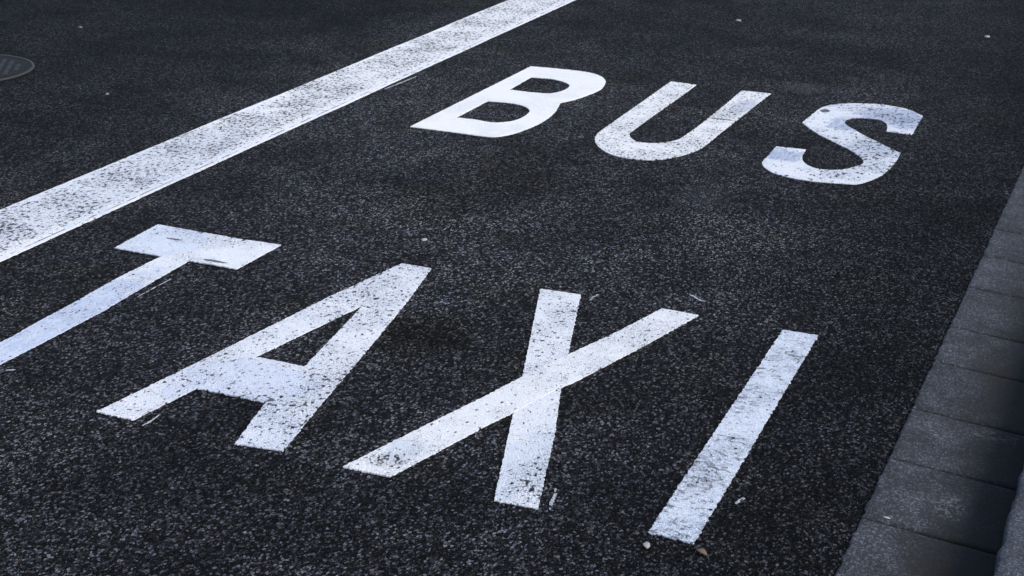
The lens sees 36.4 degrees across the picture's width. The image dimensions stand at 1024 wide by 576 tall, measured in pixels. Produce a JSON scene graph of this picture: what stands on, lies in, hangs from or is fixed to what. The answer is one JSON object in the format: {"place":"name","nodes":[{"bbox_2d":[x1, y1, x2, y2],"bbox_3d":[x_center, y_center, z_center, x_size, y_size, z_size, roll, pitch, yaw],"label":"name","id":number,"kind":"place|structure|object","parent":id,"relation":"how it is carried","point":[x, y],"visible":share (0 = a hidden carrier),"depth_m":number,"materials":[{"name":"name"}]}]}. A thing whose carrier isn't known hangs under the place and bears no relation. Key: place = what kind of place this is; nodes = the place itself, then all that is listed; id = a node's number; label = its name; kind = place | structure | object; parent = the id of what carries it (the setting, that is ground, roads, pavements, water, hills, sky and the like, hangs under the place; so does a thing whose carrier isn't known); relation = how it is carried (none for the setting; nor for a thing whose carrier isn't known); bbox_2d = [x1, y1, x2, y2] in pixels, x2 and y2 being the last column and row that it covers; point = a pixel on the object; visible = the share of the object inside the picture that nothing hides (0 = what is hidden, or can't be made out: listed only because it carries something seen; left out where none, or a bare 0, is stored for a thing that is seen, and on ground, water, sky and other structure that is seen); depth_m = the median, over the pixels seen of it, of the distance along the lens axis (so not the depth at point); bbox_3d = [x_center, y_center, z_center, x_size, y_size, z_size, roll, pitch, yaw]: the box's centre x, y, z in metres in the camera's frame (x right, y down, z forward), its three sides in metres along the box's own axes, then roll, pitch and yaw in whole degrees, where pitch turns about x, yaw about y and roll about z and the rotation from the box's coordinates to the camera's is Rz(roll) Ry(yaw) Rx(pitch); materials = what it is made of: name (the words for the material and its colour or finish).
{"place":"outdoors","nodes":[
{"label":"outdoors","id":0,"kind":"place"},
{"bbox_2d":[0,0,1023,575],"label":"road","id":1,"kind":"structure","parent":0,"point":[866,282],"depth_m":5.18,"materials":[{"name":"black asphalt"}]},
{"bbox_2d":[0,54,34,80],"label":"manhole cover","id":2,"kind":"object","parent":1,"relation":"on","point":[11,66],"visible":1,"depth_m":7.80,"materials":[{"name":"metal"}]},
{"bbox_2d":[0,224,280,364],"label":"letter","id":3,"kind":"object","parent":1,"relation":"on","point":[174,247],"visible":1,"depth_m":5.18,"materials":[{"name":"paint"}]},
{"bbox_2d":[138,278,171,296],"bbox_3d":[-1.141,-0.002,4.977,0.007,0.001,0.180,10,23,22],"label":"paint streak","id":4,"kind":"object","parent":1,"relation":"on","point":[154,287],"visible":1,"depth_m":4.98,"materials":[{"name":"white paint"}]},
{"bbox_2d":[97,263,430,451],"bbox_3d":[-0.570,0.152,4.596,0.566,0.003,1.366,10,23,22],"label":"letter","id":5,"kind":"object","parent":1,"relation":"on","point":[292,397],"visible":1,"depth_m":4.39,"materials":[{"name":"paint"}]},
{"bbox_2d":[0,0,574,261],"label":"lane line","id":6,"kind":"object","parent":1,"relation":"on","point":[35,220],"visible":1,"depth_m":6.68,"materials":[{"name":"paint"}]},
{"bbox_2d":[385,76,416,88],"bbox_3d":[-0.540,-1.003,7.601,0.013,0.001,0.313,11,23,25],"label":"paint streak","id":7,"kind":"object","parent":1,"relation":"on","point":[400,82],"visible":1,"depth_m":7.60,"materials":[{"name":"white paint"}]},
{"bbox_2d":[410,66,605,136],"bbox_3d":[0.052,-0.883,7.306,0.513,0.003,1.334,10,23,22],"label":"letter","id":8,"kind":"object","parent":1,"relation":"on","point":[541,107],"visible":1,"depth_m":7.27,"materials":[{"name":"paint"}]},
{"bbox_2d":[343,288,697,509],"bbox_3d":[0.075,0.261,4.332,0.548,0.004,1.349,10,23,22],"label":"letter","id":9,"kind":"object","parent":1,"relation":"on","point":[530,397],"visible":1,"depth_m":4.18,"materials":[{"name":"paint"}]},
{"bbox_2d":[549,488,556,509],"bbox_3d":[0.098,0.502,3.709,0.012,0.001,0.106,5,21,10],"label":"paint streak","id":10,"kind":"object","parent":1,"relation":"on","point":[552,501],"visible":1,"depth_m":3.70,"materials":[{"name":"white paint"}]},
{"bbox_2d":[643,542,649,548],"bbox_3d":[0.303,0.579,3.510,0.017,0.009,0.027,0,21,-1],"label":"pebble","id":11,"kind":"object","parent":1,"relation":"on","point":[646,545],"visible":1,"depth_m":3.50,"materials":[{"name":"stone"}]},
{"bbox_2d":[594,81,770,159],"bbox_3d":[0.743,-0.756,7.000,0.512,0.003,1.369,10,23,22],"label":"letter","id":12,"kind":"object","parent":1,"relation":"on","point":[614,138],"visible":1,"depth_m":6.87,"materials":[{"name":"paint"}]},
{"bbox_2d":[696,548,706,555],"bbox_3d":[0.423,0.589,3.476,0.015,0.009,0.034,-15,26,-35],"label":"dry leaf","id":13,"kind":"object","parent":1,"relation":"on","point":[703,551],"visible":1,"depth_m":3.48,"materials":[{"name":"brown plant"}]},
{"bbox_2d":[648,330,818,543],"bbox_3d":[0.613,0.352,4.113,0.116,0.003,1.333,9,23,21],"label":"letter","id":14,"kind":"object","parent":1,"relation":"on","point":[685,514],"visible":1,"depth_m":3.99,"materials":[{"name":"paint"}]},
{"bbox_2d":[762,103,922,184],"bbox_3d":[1.450,-0.641,6.723,0.506,0.003,1.352,10,23,22],"label":"letter","id":15,"kind":"object","parent":1,"relation":"on","point":[875,156],"visible":1,"depth_m":6.62,"materials":[{"name":"paint"}]},
{"bbox_2d":[834,519,996,575],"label":"gutter slab","id":16,"kind":"structure","parent":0,"point":[876,549],"depth_m":3.50,"materials":[{"name":"concrete"}]},
{"bbox_2d":[861,458,1016,554],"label":"gutter slab","id":17,"kind":"structure","parent":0,"point":[947,507],"depth_m":3.71,"materials":[{"name":"concrete"}]},
{"bbox_2d":[889,409,1023,490],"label":"gutter slab","id":18,"kind":"structure","parent":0,"point":[988,455],"depth_m":3.99,"materials":[{"name":"concrete"}]},
{"bbox_2d":[911,362,1023,435],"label":"gutter slab","id":19,"kind":"structure","parent":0,"point":[971,396],"depth_m":4.28,"materials":[{"name":"concrete"}]},
{"bbox_2d":[933,327,1023,382],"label":"gutter slab","id":20,"kind":"structure","parent":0,"point":[989,355],"depth_m":4.56,"materials":[{"name":"concrete"}]},
{"bbox_2d":[949,288,1023,343],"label":"gutter slab","id":21,"kind":"structure","parent":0,"point":[990,314],"depth_m":4.84,"materials":[{"name":"concrete"}]},
{"bbox_2d":[968,256,1023,298],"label":"gutter slab","id":22,"kind":"structure","parent":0,"point":[998,276],"depth_m":5.16,"materials":[{"name":"concrete"}]},
{"bbox_2d":[983,229,1023,264],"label":"gutter slab","id":23,"kind":"structure","parent":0,"point":[1005,246],"depth_m":5.44,"materials":[{"name":"concrete"}]},
{"bbox_2d":[994,204,1023,234],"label":"gutter slab","id":24,"kind":"structure","parent":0,"point":[1011,219],"depth_m":5.71,"materials":[{"name":"concrete"}]},
{"bbox_2d":[1007,181,1023,206],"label":"gutter slab","id":25,"kind":"structure","parent":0,"point":[1016,196],"depth_m":6.00,"materials":[{"name":"concrete"}]},
{"bbox_2d":[1016,166,1023,181],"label":"gutter slab","id":26,"kind":"structure","parent":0,"point":[1021,177],"depth_m":6.23,"materials":[{"name":"concrete"}]},
{"label":"gutter bed","id":27,"kind":"structure","parent":0,"visible":0},
{"bbox_2d":[994,465,1023,575],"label":"kerbstone","id":28,"kind":"object","parent":27,"relation":"on","point":[1010,558],"visible":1,"depth_m":3.31,"materials":[{"name":"concrete"}]}
]}

